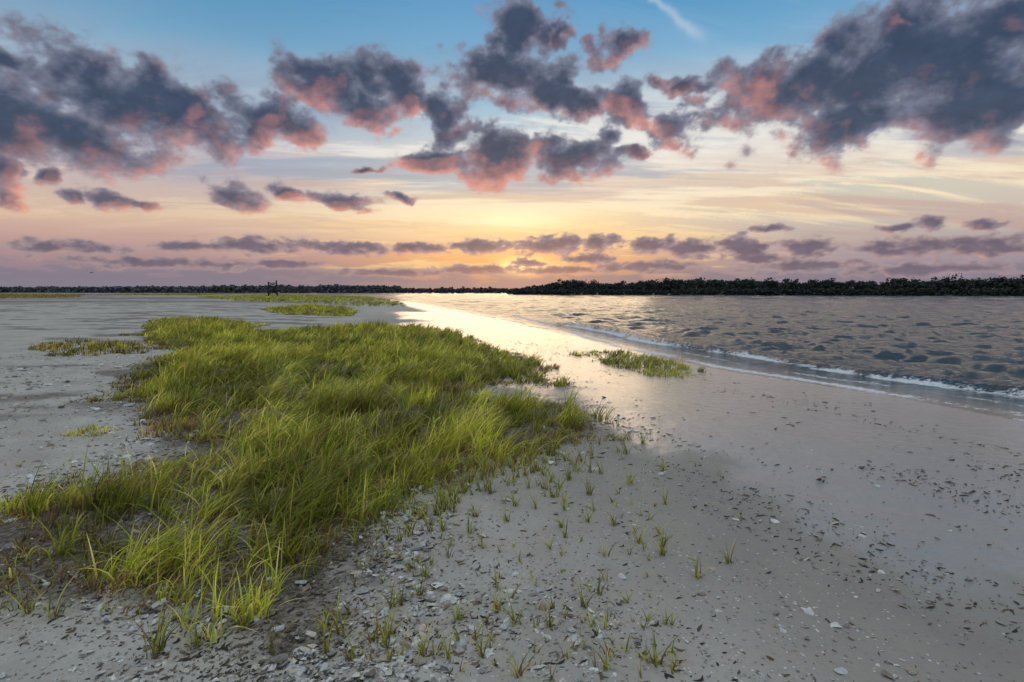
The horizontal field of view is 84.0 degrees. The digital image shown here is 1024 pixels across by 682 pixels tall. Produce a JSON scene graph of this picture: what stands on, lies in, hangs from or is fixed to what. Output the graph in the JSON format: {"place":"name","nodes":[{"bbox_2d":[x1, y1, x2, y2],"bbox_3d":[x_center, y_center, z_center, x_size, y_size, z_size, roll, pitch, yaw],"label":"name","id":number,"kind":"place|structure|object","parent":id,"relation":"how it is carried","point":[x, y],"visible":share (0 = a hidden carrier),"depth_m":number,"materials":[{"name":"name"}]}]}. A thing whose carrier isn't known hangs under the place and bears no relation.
{"place":"outdoors","nodes":[
{"label":"outdoors","id":0,"kind":"place"},
{"bbox_2d":[84,292,263,295],"bbox_3d":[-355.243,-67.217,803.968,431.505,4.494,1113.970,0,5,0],"label":"dune grass","id":1,"kind":"structure","parent":0,"point":[187,294],"depth_m":323.75,"materials":[{"name":"green plant"}]},
{"bbox_2d":[0,293,1023,681],"bbox_3d":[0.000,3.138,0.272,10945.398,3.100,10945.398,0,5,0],"label":"beach ground","id":2,"kind":"structure","parent":0,"point":[716,407],"depth_m":4.73,"materials":[{"name":"grey sand"}]},
{"bbox_2d":[0,293,83,298],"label":"dune grass","id":3,"kind":"structure","parent":2,"relation":"on","point":[22,295],"depth_m":210.43,"materials":[{"name":"green plant"}]},
{"bbox_2d":[57,422,122,437],"bbox_3d":[-5.690,1.185,7.707,0.754,0.169,0.615,0,5,0],"label":"cordgrass patch","id":4,"kind":"object","parent":2,"relation":"on","point":[79,430],"visible":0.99,"depth_m":7.64,"materials":[{"name":"green plant"}]},
{"bbox_2d":[27,335,153,356],"bbox_3d":[-13.861,0.015,18.901,6.366,0.547,3.434,4,7,41],"label":"cordgrass patch","id":5,"kind":"object","parent":2,"relation":"on","point":[99,346],"visible":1,"depth_m":18.21,"materials":[{"name":"green plant"}]},
{"bbox_2d":[0,284,402,292],"bbox_3d":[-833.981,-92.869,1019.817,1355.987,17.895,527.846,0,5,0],"label":"marsh treeline","id":6,"kind":"object","parent":2,"relation":"on","point":[320,288],"visible":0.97,"depth_m":868.73,"materials":[{"name":"green plant"}]},
{"bbox_2d":[141,315,270,333],"bbox_3d":[-16.973,-1.142,31.629,6.264,0.672,14.225,-3,6,-32],"label":"cordgrass patch","id":7,"kind":"object","parent":2,"relation":"on","point":[165,323],"visible":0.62,"depth_m":30.84,"materials":[{"name":"green plant"}]},
{"bbox_2d":[268,280,277,295],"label":"observation stand","id":8,"kind":"object","parent":2,"relation":"on","point":[276,288],"visible":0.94,"depth_m":203.51,"materials":[{"name":"brown wood"}]},
{"bbox_2d":[197,293,404,306],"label":"cordgrass patch","id":9,"kind":"object","parent":2,"relation":"on","point":[291,298],"visible":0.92,"depth_m":137.05,"materials":[{"name":"green plant"}]},
{"bbox_2d":[259,303,358,315],"bbox_3d":[-21.399,-3.624,60.220,9.848,0.811,35.335,-2,5,-23],"label":"cordgrass patch","id":10,"kind":"object","parent":2,"relation":"on","point":[312,309],"visible":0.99,"depth_m":53.38,"materials":[{"name":"green plant"}]},
{"bbox_2d":[0,318,632,645],"bbox_3d":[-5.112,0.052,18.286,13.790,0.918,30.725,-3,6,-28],"label":"cordgrass meadow","id":11,"kind":"structure","parent":2,"relation":"on","point":[384,342],"depth_m":7.21,"materials":[{"name":"green plant"}]},
{"bbox_2d":[1,366,741,680],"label":"cordgrass sprouts","id":12,"kind":"object","parent":2,"relation":"on","point":[325,649],"visible":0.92,"depth_m":4.07,"materials":[{"name":"green plant"}]},
{"bbox_2d":[380,286,527,292],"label":"point treeline","id":13,"kind":"object","parent":2,"relation":"on","point":[490,289],"visible":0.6,"depth_m":715.39,"materials":[{"name":"green plant"}]},
{"bbox_2d":[0,345,973,681],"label":"oyster shells","id":14,"kind":"object","parent":2,"relation":"on","point":[292,671],"visible":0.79,"depth_m":3.38},
{"bbox_2d":[0,339,1023,681],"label":"fragments","id":15,"kind":"object","parent":2,"relation":"on","point":[278,617],"visible":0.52,"depth_m":3.64,"materials":[{"name":"grey stone"}]},
{"bbox_2d":[569,348,705,377],"bbox_3d":[3.962,0.514,17.371,2.958,0.380,6.629,-2,5,-17],"label":"cordgrass patch","id":16,"kind":"object","parent":2,"relation":"on","point":[645,358],"visible":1,"depth_m":16.72,"materials":[{"name":"green plant"}]},
{"bbox_2d":[507,273,1023,294],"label":"island forest","id":17,"kind":"object","parent":2,"relation":"on","point":[896,283],"visible":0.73,"depth_m":323.77,"materials":[{"name":"green plant"}]},
{"bbox_2d":[513,287,1023,295],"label":"island shrubs","id":18,"kind":"object","parent":2,"relation":"on","point":[1011,291],"visible":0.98,"depth_m":306.85,"materials":[{"name":"green plant"}]},
{"bbox_2d":[0,0,1023,289],"label":"sky","id":19,"kind":"structure","parent":0,"point":[432,144],"materials":[{"name":"multicoloured"}]},
{"bbox_2d":[246,292,1023,420],"bbox_3d":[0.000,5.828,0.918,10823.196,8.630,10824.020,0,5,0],"label":"sea water","id":20,"kind":"structure","parent":0,"point":[966,353],"depth_m":29.31,"materials":[{"name":"liquid"}]}
]}

